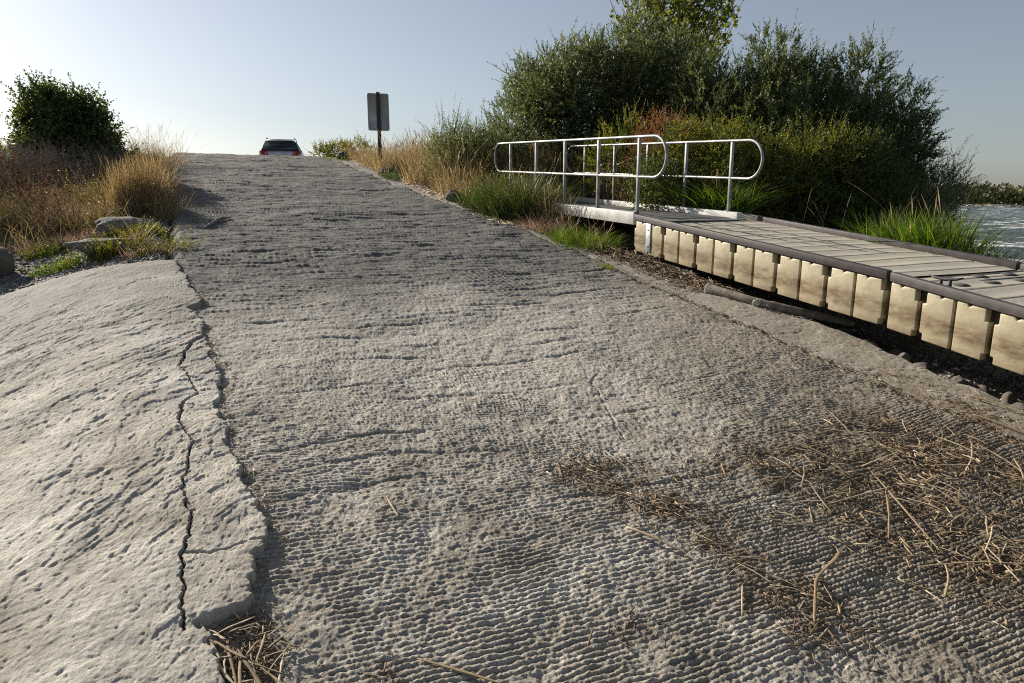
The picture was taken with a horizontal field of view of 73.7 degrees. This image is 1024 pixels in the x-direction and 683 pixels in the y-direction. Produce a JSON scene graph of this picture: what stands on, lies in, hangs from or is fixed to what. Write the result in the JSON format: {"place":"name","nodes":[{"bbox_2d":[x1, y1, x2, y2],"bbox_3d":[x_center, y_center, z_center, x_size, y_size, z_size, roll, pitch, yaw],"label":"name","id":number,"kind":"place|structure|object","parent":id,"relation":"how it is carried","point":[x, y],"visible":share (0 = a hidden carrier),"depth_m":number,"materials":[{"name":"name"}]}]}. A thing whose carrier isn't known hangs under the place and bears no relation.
{"place":"outdoors","nodes":[
{"label":"outdoors","id":0,"kind":"place"},
{"bbox_2d":[0,141,164,258],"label":"straw grass","id":1,"kind":"structure","parent":0,"point":[34,233],"depth_m":10.14,"materials":[{"name":"plant"}]},
{"bbox_2d":[0,260,267,682],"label":"pavement","id":2,"kind":"structure","parent":0,"point":[133,527],"depth_m":3.46,"materials":[{"name":"concrete"}]},
{"bbox_2d":[0,151,1023,404],"bbox_3d":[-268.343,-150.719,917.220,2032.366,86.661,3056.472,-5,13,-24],"label":"ground","id":3,"kind":"structure","parent":0,"point":[998,377],"depth_m":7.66,"materials":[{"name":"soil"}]},
{"bbox_2d":[0,246,14,276],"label":"boulder","id":4,"kind":"object","parent":3,"relation":"on","point":[7,264],"visible":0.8,"depth_m":8.46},
{"bbox_2d":[0,180,58,232],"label":"weed plant","id":5,"kind":"object","parent":3,"relation":"on","point":[3,220],"visible":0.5,"depth_m":10.45,"materials":[{"name":"brown plant"}]},
{"bbox_2d":[14,238,72,260],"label":"weed plant","id":6,"kind":"object","parent":3,"relation":"on","point":[50,251],"visible":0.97,"depth_m":9.17,"materials":[{"name":"green plant"}]},
{"bbox_2d":[0,109,107,208],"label":"red weed","id":7,"kind":"object","parent":3,"relation":"on","point":[13,167],"visible":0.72,"depth_m":11.27,"materials":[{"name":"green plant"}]},
{"bbox_2d":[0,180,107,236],"bbox_3d":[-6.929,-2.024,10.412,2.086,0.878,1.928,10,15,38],"label":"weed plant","id":8,"kind":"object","parent":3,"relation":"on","point":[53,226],"visible":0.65,"depth_m":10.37,"materials":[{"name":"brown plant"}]},
{"bbox_2d":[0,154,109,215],"bbox_3d":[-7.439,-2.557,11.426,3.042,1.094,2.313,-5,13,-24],"label":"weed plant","id":9,"kind":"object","parent":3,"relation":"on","point":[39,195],"visible":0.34,"depth_m":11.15,"materials":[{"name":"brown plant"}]},
{"bbox_2d":[8,224,107,256],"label":"weed plant","id":10,"kind":"object","parent":3,"relation":"on","point":[76,238],"visible":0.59,"depth_m":9.48,"materials":[{"name":"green plant"}]},
{"bbox_2d":[16,243,107,278],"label":"weed plant","id":11,"kind":"object","parent":3,"relation":"on","point":[67,263],"visible":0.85,"depth_m":8.41,"materials":[{"name":"green plant"}]},
{"bbox_2d":[0,66,142,176],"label":"leafy tree","id":12,"kind":"object","parent":3,"relation":"on","point":[53,110],"visible":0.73,"depth_m":13.56,"materials":[{"name":"green plant"}]},
{"bbox_2d":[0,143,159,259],"bbox_3d":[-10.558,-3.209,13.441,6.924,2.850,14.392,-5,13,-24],"label":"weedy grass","id":13,"kind":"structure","parent":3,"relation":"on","point":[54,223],"depth_m":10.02,"materials":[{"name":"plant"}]},
{"bbox_2d":[0,131,180,198],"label":"dead brush","id":14,"kind":"object","parent":3,"relation":"on","point":[87,166],"visible":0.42,"depth_m":12.36,"materials":[{"name":"brown plant"}]},
{"bbox_2d":[69,213,127,262],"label":"weed plant","id":15,"kind":"object","parent":3,"relation":"on","point":[109,254],"visible":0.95,"depth_m":8.44,"materials":[{"name":"plant"}]},
{"bbox_2d":[43,167,164,219],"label":"weed plant","id":16,"kind":"object","parent":3,"relation":"on","point":[91,197],"visible":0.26,"depth_m":10.92,"materials":[{"name":"brown plant"}]},
{"bbox_2d":[41,185,169,235],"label":"weed plant","id":17,"kind":"object","parent":3,"relation":"on","point":[110,214],"visible":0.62,"depth_m":10.19,"materials":[{"name":"brown plant"}]},
{"bbox_2d":[63,238,169,256],"bbox_3d":[-5.049,-1.208,8.766,1.203,0.258,0.461,-5,13,-24],"label":"flat rock","id":18,"kind":"object","parent":3,"relation":"on","point":[77,245],"visible":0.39,"depth_m":8.52,"materials":[{"name":"stone"}]},
{"bbox_2d":[95,216,152,234],"bbox_3d":[-5.484,-1.624,9.681,0.722,0.294,0.601,-5,13,-24],"label":"flat rock","id":19,"kind":"object","parent":3,"relation":"on","point":[115,222],"visible":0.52,"depth_m":9.42,"materials":[{"name":"stone"}]},
{"bbox_2d":[91,136,172,216],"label":"grass clump","id":20,"kind":"object","parent":3,"relation":"on","point":[132,183],"visible":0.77,"depth_m":10.46,"materials":[{"name":"plant"}]},
{"bbox_2d":[92,216,186,250],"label":"weed plant","id":21,"kind":"object","parent":3,"relation":"on","point":[134,242],"visible":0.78,"depth_m":8.60,"materials":[{"name":"green plant"}]},
{"bbox_2d":[115,219,173,237],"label":"weed plant","id":22,"kind":"object","parent":3,"relation":"on","point":[158,230],"visible":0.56,"depth_m":9.30,"materials":[{"name":"green plant"}]},
{"bbox_2d":[117,235,175,258],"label":"weed plant","id":23,"kind":"object","parent":3,"relation":"on","point":[145,250],"visible":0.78,"depth_m":8.36,"materials":[{"name":"green plant"}]},
{"bbox_2d":[109,129,192,168],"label":"grey weed","id":24,"kind":"object","parent":3,"relation":"on","point":[171,157],"visible":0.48,"depth_m":14.65,"materials":[{"name":"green plant"}]},
{"bbox_2d":[116,122,198,169],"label":"grass clump","id":25,"kind":"object","parent":3,"relation":"on","point":[157,147],"visible":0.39,"depth_m":15.62,"materials":[{"name":"plant"}]},
{"bbox_2d":[110,149,213,204],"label":"grass clump","id":26,"kind":"object","parent":3,"relation":"on","point":[176,189],"visible":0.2,"depth_m":11.77,"materials":[{"name":"plant"}]},
{"bbox_2d":[139,169,198,225],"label":"weed plant","id":27,"kind":"object","parent":3,"relation":"on","point":[161,212],"visible":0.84,"depth_m":10.33,"materials":[{"name":"brown plant"}]},
{"bbox_2d":[135,225,212,258],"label":"weed plant","id":28,"kind":"object","parent":3,"relation":"on","point":[173,246],"visible":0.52,"depth_m":8.42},
{"bbox_2d":[259,137,303,155],"bbox_3d":[-10.983,-8.838,32.946,1.818,1.688,4.819,-3,12,-14],"label":"station wagon","id":29,"kind":"object","parent":3,"relation":"on","point":[283,147],"visible":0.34,"depth_m":30.83,"materials":[{"name":"silver metal"}]},
{"bbox_2d":[303,130,374,157],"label":"weed bush","id":30,"kind":"object","parent":3,"relation":"on","point":[327,149],"visible":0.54,"depth_m":21.13,"materials":[{"name":"green plant"}]},
{"bbox_2d":[336,151,347,159],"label":"rock","id":31,"kind":"object","parent":3,"relation":"on","point":[338,156],"visible":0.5,"depth_m":19.62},
{"bbox_2d":[367,92,389,166],"bbox_3d":[-3.362,-5.209,17.305,0.530,2.120,0.054,-3,12,-14],"label":"road sign","id":32,"kind":"object","parent":3,"relation":"on","point":[378,109],"visible":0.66,"depth_m":17.21,"materials":[{"name":"metal"}]},
{"bbox_2d":[377,167,395,173],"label":"rock","id":33,"kind":"object","parent":3,"relation":"on","point":[385,169],"visible":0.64,"depth_m":16.73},
{"bbox_2d":[375,169,403,180],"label":"grass clump","id":34,"kind":"object","parent":3,"relation":"on","point":[390,176],"visible":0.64,"depth_m":15.93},
{"bbox_2d":[414,92,489,186],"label":"willow shoots","id":35,"kind":"object","parent":3,"relation":"on","point":[444,144],"visible":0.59,"depth_m":14.88,"materials":[{"name":"green plant"}]},
{"bbox_2d":[445,189,461,201],"bbox_3d":[-1.117,-2.795,13.242,0.357,0.313,0.322,-5,13,-24],"label":"rock","id":36,"kind":"object","parent":3,"relation":"on","point":[450,196],"visible":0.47,"depth_m":13.12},
{"bbox_2d":[443,182,498,212],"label":"grass clump","id":37,"kind":"object","parent":3,"relation":"on","point":[469,203],"visible":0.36,"depth_m":12.47,"materials":[{"name":"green plant"}]},
{"bbox_2d":[436,104,506,168],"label":"willow shoots","id":38,"kind":"object","parent":3,"relation":"on","point":[469,132],"visible":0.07,"depth_m":15.47,"materials":[{"name":"green plant"}]},
{"bbox_2d":[453,108,532,180],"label":"willow shoots","id":39,"kind":"object","parent":3,"relation":"on","point":[493,143],"visible":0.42,"depth_m":14.65,"materials":[{"name":"green plant"}]},
{"bbox_2d":[328,137,667,232],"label":"dry grass","id":40,"kind":"structure","parent":3,"relation":"on","point":[416,171],"depth_m":15.04,"materials":[{"name":"plant"}]},
{"bbox_2d":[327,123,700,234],"bbox_3d":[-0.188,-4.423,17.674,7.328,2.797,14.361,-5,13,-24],"label":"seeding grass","id":41,"kind":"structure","parent":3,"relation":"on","point":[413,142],"depth_m":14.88,"materials":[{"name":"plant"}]},
{"bbox_2d":[488,110,548,167],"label":"willow shoots","id":42,"kind":"object","parent":3,"relation":"on","point":[525,148],"visible":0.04,"depth_m":15.29,"materials":[{"name":"green plant"}]},
{"bbox_2d":[439,146,603,226],"bbox_3d":[0.248,-2.797,12.092,3.636,1.554,3.315,7,14,31],"label":"grass clump","id":43,"kind":"object","parent":3,"relation":"on","point":[497,205],"visible":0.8,"depth_m":11.79,"materials":[{"name":"green plant"}]},
{"bbox_2d":[461,139,591,198],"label":"grass clump","id":44,"kind":"object","parent":3,"relation":"on","point":[546,163],"visible":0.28,"depth_m":14.81,"materials":[{"name":"plant"}]},
{"bbox_2d":[504,211,585,236],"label":"grass clump","id":45,"kind":"object","parent":3,"relation":"on","point":[535,226],"visible":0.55,"depth_m":10.98,"materials":[{"name":"plant"}]},
{"bbox_2d":[534,174,555,188],"bbox_3d":[0.725,-3.247,14.646,0.519,0.738,0.412,-5,13,-24],"label":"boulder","id":46,"kind":"object","parent":3,"relation":"on","point":[547,176],"visible":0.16,"depth_m":14.48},
{"bbox_2d":[523,212,633,251],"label":"grass clump","id":47,"kind":"object","parent":3,"relation":"on","point":[580,240],"visible":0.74,"depth_m":10.12,"materials":[{"name":"plant"}]},
{"bbox_2d":[439,0,736,194],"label":"willow bush","id":48,"kind":"object","parent":3,"relation":"on","point":[546,99],"visible":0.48,"depth_m":15.33,"materials":[{"name":"green plant"}]},
{"bbox_2d":[167,152,1023,682],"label":"boat ramp","id":49,"kind":"object","parent":3,"relation":"on","point":[427,366],"visible":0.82,"depth_m":4.15,"materials":[{"name":"concrete"}]},
{"bbox_2d":[202,216,230,228],"bbox_3d":[-4.301,-1.726,9.895,0.091,0.155,0.904,0,12,2],"label":"stick","id":50,"kind":"object","parent":49,"relation":"on","point":[218,219],"visible":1,"depth_m":9.89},
{"bbox_2d":[249,662,283,673],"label":"reed stalk","id":51,"kind":"object","parent":49,"relation":"on","point":[265,667],"visible":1,"depth_m":2.48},
{"bbox_2d":[181,159,542,680],"bbox_3d":[-1.636,-2.050,11.219,4.720,2.834,18.912,-1,12,-5],"label":"straw","id":52,"kind":"object","parent":49,"relation":"on","point":[506,222],"visible":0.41,"depth_m":5.43,"materials":[{"name":"plant"}]},
{"bbox_2d":[199,622,220,659],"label":"reed stalk","id":53,"kind":"object","parent":52,"relation":"on","point":[212,644],"visible":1,"depth_m":2.54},
{"bbox_2d":[417,658,500,682],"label":"reed stalk","id":54,"kind":"object","parent":49,"relation":"on","point":[460,671],"visible":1,"depth_m":2.54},
{"bbox_2d":[212,247,1023,682],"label":"reed litter","id":55,"kind":"object","parent":49,"relation":"on","point":[264,621],"visible":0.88,"depth_m":3.73,"materials":[{"name":"plant"}]},
{"bbox_2d":[213,654,233,682],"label":"reed stalk","id":56,"kind":"object","parent":55,"relation":"on","point":[226,675],"visible":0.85,"depth_m":2.43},
{"bbox_2d":[226,641,236,682],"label":"reed stalk","id":57,"kind":"object","parent":55,"relation":"on","point":[230,658],"visible":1,"depth_m":2.48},
{"bbox_2d":[238,657,241,682],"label":"reed stalk","id":58,"kind":"object","parent":55,"relation":"on","point":[240,671],"visible":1,"depth_m":2.45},
{"bbox_2d":[237,649,261,682],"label":"reed stalk","id":59,"kind":"object","parent":55,"relation":"on","point":[257,679],"visible":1,"depth_m":2.46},
{"bbox_2d":[212,639,247,658],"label":"reed stalk","id":60,"kind":"object","parent":59,"relation":"on","point":[228,649],"visible":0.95,"depth_m":2.53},
{"bbox_2d":[253,660,281,682],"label":"reed stalk","id":61,"kind":"object","parent":55,"relation":"on","point":[276,679],"visible":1,"depth_m":2.44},
{"bbox_2d":[264,626,294,651],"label":"reed stalk","id":62,"kind":"object","parent":55,"relation":"on","point":[279,638],"visible":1,"depth_m":2.60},
{"bbox_2d":[277,654,283,682],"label":"reed stalk","id":63,"kind":"object","parent":55,"relation":"on","point":[281,665],"visible":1,"depth_m":2.48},
{"bbox_2d":[832,485,895,502],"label":"reed stalk","id":64,"kind":"object","parent":55,"relation":"on","point":[862,494],"visible":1,"depth_m":3.89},
{"bbox_2d":[627,527,688,554],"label":"reed stalk","id":65,"kind":"object","parent":49,"relation":"on","point":[650,535],"visible":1,"depth_m":3.33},
{"bbox_2d":[623,418,710,444],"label":"reed stalk","id":66,"kind":"object","parent":49,"relation":"on","point":[668,432],"visible":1,"depth_m":4.49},
{"bbox_2d":[731,558,797,586],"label":"reed stalk","id":67,"kind":"object","parent":49,"relation":"on","point":[765,572],"visible":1,"depth_m":3.16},
{"bbox_2d":[517,369,1023,657],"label":"reed pieces","id":68,"kind":"object","parent":49,"relation":"on","point":[941,470],"visible":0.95,"depth_m":3.84,"materials":[{"name":"plant"}]},
{"bbox_2d":[813,545,841,625],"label":"curved reed","id":69,"kind":"object","parent":68,"relation":"on","point":[837,556],"visible":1,"depth_m":3.10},
{"bbox_2d":[931,464,985,466],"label":"reed stalk","id":70,"kind":"object","parent":68,"relation":"on","point":[957,464],"visible":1,"depth_m":4.23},
{"bbox_2d":[885,489,889,538],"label":"reed stalk","id":71,"kind":"object","parent":49,"relation":"on","point":[888,506],"visible":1,"depth_m":3.73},
{"bbox_2d":[868,468,942,553],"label":"reed stalk","id":72,"kind":"object","parent":49,"relation":"on","point":[903,507],"visible":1,"depth_m":3.77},
{"bbox_2d":[847,567,978,601],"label":"reed stalk","id":73,"kind":"object","parent":49,"relation":"on","point":[918,586],"visible":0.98,"depth_m":3.18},
{"bbox_2d":[944,564,949,596],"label":"reed stalk","id":74,"kind":"object","parent":49,"relation":"on","point":[947,583],"visible":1,"depth_m":3.16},
{"bbox_2d":[917,561,1023,566],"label":"reed stalk","id":75,"kind":"object","parent":49,"relation":"on","point":[970,562],"visible":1,"depth_m":3.33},
{"bbox_2d":[950,578,1022,599],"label":"reed stalk","id":76,"kind":"object","parent":49,"relation":"on","point":[985,588],"visible":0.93,"depth_m":3.15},
{"bbox_2d":[965,394,1023,412],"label":"reed stalk","id":77,"kind":"object","parent":49,"relation":"on","point":[995,403],"visible":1,"depth_m":5.28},
{"bbox_2d":[973,414,1023,433],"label":"reed stalk","id":78,"kind":"object","parent":49,"relation":"on","point":[999,423],"visible":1,"depth_m":4.94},
{"bbox_2d":[987,547,1020,582],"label":"reed stalk","id":79,"kind":"object","parent":49,"relation":"on","point":[1004,565],"visible":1,"depth_m":3.33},
{"bbox_2d":[572,90,668,199],"bbox_3d":[2.156,-3.750,13.758,1.953,2.458,1.787,4,12,16],"label":"shrub","id":80,"kind":"object","parent":3,"relation":"on","point":[607,150],"visible":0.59,"depth_m":13.65,"materials":[{"name":"green plant"}]},
{"bbox_2d":[575,154,676,202],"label":"grass clump","id":81,"kind":"object","parent":3,"relation":"on","point":[616,190],"visible":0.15,"depth_m":13.81,"materials":[{"name":"plant"}]},
{"bbox_2d":[565,243,747,293],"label":"drift litter","id":82,"kind":"object","parent":3,"relation":"on","point":[648,261],"visible":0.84,"depth_m":8.84,"materials":[{"name":"plant"}]},
{"bbox_2d":[619,99,714,202],"bbox_3d":[2.957,-3.413,12.933,2.010,2.327,1.605,-5,13,-24],"label":"russet bush","id":83,"kind":"object","parent":3,"relation":"on","point":[664,123],"visible":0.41,"depth_m":12.78,"materials":[{"name":"green plant"}]},
{"bbox_2d":[610,0,743,82],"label":"cottonwood tree","id":84,"kind":"object","parent":3,"relation":"on","point":[689,8],"visible":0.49,"depth_m":18.02,"materials":[{"name":"green plant"}]},
{"bbox_2d":[616,140,756,214],"bbox_3d":[2.981,-2.564,11.776,2.361,1.852,1.508,1,12,6],"label":"rose bush","id":85,"kind":"object","parent":3,"relation":"on","point":[651,169],"visible":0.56,"depth_m":11.60,"materials":[{"name":"green plant"}]},
{"bbox_2d":[644,169,800,213],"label":"grass clump","id":86,"kind":"object","parent":3,"relation":"on","point":[711,201],"visible":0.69,"depth_m":10.97,"materials":[{"name":"plant"}]},
{"bbox_2d":[630,105,850,224],"bbox_3d":[4.061,-2.993,12.203,3.890,2.501,2.233,2,12,9],"label":"rose bush","id":87,"kind":"object","parent":3,"relation":"on","point":[740,148],"visible":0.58,"depth_m":11.92,"materials":[{"name":"green plant"}]},
{"bbox_2d":[704,283,855,326],"bbox_3d":[2.921,-0.401,7.539,1.605,0.390,0.277,6,14,28],"label":"driftwood log","id":88,"kind":"object","parent":3,"relation":"on","point":[709,288],"visible":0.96,"depth_m":7.42,"materials":[{"name":"wood"}]},
{"bbox_2d":[649,9,962,234],"bbox_3d":[6.003,-4.373,14.429,6.695,4.806,4.195,-1,12,-5],"label":"willow bush","id":89,"kind":"object","parent":3,"relation":"on","point":[772,95],"visible":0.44,"depth_m":13.74,"materials":[{"name":"green plant"}]},
{"bbox_2d":[634,213,1020,323],"bbox_3d":[3.501,-1.066,8.434,2.056,0.930,4.002,-5,13,-24],"label":"floating dock section","id":90,"kind":"object","parent":3,"relation":"on","point":[848,273],"visible":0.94,"depth_m":7.64,"materials":[{"name":"plastic"}]},
{"bbox_2d":[494,134,763,224],"bbox_3d":[1.612,-2.866,11.925,1.775,1.473,5.705,-5,13,-24],"label":"gangway","id":91,"kind":"object","parent":90,"relation":"on","point":[612,210],"visible":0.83,"depth_m":10.81,"materials":[{"name":"metal"}]},
{"bbox_2d":[769,104,902,230],"bbox_3d":[5.690,-2.669,12.137,2.373,3.003,1.470,-2,12,-12],"label":"shrub","id":92,"kind":"object","parent":3,"relation":"on","point":[819,146],"visible":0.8,"depth_m":11.84,"materials":[{"name":"green plant"}]},
{"bbox_2d":[837,327,852,334],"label":"cobble","id":93,"kind":"object","parent":3,"relation":"on","point":[849,331],"visible":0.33,"depth_m":7.25,"materials":[{"name":"stone"}]},
{"bbox_2d":[756,105,955,233],"bbox_3d":[6.432,-2.933,12.387,4.209,2.735,2.523,-2,12,-9],"label":"dark shrub","id":94,"kind":"object","parent":3,"relation":"on","point":[887,189],"visible":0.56,"depth_m":12.07,"materials":[{"name":"green plant"}]},
{"bbox_2d":[888,348,905,355],"bbox_3d":[3.850,0.127,6.821,0.210,0.129,0.158,-13,17,-46],"label":"cobble","id":95,"kind":"object","parent":3,"relation":"on","point":[896,352],"visible":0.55,"depth_m":6.76,"materials":[{"name":"stone"}]},
{"bbox_2d":[898,352,911,361],"bbox_3d":[3.760,0.173,6.549,0.154,0.142,0.113,-5,13,-24],"label":"cobble","id":96,"kind":"object","parent":3,"relation":"on","point":[906,356],"visible":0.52,"depth_m":6.50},
{"bbox_2d":[803,179,1023,245],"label":"reed grass","id":97,"kind":"structure","parent":3,"relation":"on","point":[904,209],"depth_m":8.75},
{"bbox_2d":[871,167,977,237],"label":"shrub","id":98,"kind":"object","parent":3,"relation":"on","point":[942,196],"visible":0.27,"depth_m":12.23,"materials":[{"name":"green plant"}]},
{"bbox_2d":[827,186,1023,254],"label":"grass clump","id":99,"kind":"object","parent":3,"relation":"on","point":[912,232],"visible":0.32,"depth_m":8.38,"materials":[{"name":"plant"}]},
{"bbox_2d":[909,130,987,220],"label":"willow shrub","id":100,"kind":"object","parent":3,"relation":"on","point":[935,178],"visible":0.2,"depth_m":14.52,"materials":[{"name":"green plant"}]},
{"bbox_2d":[887,263,1023,375],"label":"floating dock section","id":101,"kind":"object","parent":3,"relation":"on","point":[978,316],"visible":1,"depth_m":5.79,"materials":[{"name":"plastic"}]},
{"bbox_2d":[891,234,1023,270],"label":"grass clump","id":102,"kind":"object","parent":3,"relation":"on","point":[986,253],"visible":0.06,"depth_m":7.83,"materials":[{"name":"plant"}]},
{"bbox_2d":[951,375,966,384],"bbox_3d":[3.919,0.357,6.008,0.118,0.116,0.184,3,12,15],"label":"cobble","id":103,"kind":"object","parent":3,"relation":"on","point":[959,379],"visible":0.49,"depth_m":5.94,"materials":[{"name":"stone"}]},
{"bbox_2d":[929,180,1023,205],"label":"scrub","id":104,"kind":"object","parent":3,"relation":"on","point":[997,193],"visible":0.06,"depth_m":180.43,"materials":[{"name":"green plant"}]},
{"bbox_2d":[975,385,989,393],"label":"cobble","id":105,"kind":"object","parent":3,"relation":"on","point":[986,389],"visible":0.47,"depth_m":5.88,"materials":[{"name":"stone"}]},
{"bbox_2d":[1001,391,1016,403],"bbox_3d":[4.201,0.486,5.763,0.175,0.140,0.107,-8,14,-33],"label":"cobble","id":106,"kind":"object","parent":3,"relation":"on","point":[1009,397],"visible":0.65,"depth_m":5.72,"materials":[{"name":"stone"}]},
{"bbox_2d":[1012,402,1023,409],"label":"cobble","id":107,"kind":"object","parent":3,"relation":"on","point":[1019,405],"visible":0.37,"depth_m":5.48,"materials":[{"name":"stone"}]},
{"bbox_2d":[0,0,1023,187],"label":"sky","id":108,"kind":"structure","parent":0,"point":[236,74],"materials":[{"name":"blue"}]},
{"bbox_2d":[791,206,1023,270],"bbox_3d":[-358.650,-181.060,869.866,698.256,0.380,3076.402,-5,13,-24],"label":"water","id":109,"kind":"structure","parent":0,"point":[1004,216],"depth_m":56.88,"materials":[{"name":"liquid"}]},
{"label":"reed stalk","id":110,"kind":"object","parent":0,"visible":0},
{"bbox_2d":[254,632,265,667],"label":"reed stalk","id":111,"kind":"object","parent":110,"relation":"on","point":[261,646],"visible":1,"depth_m":2.55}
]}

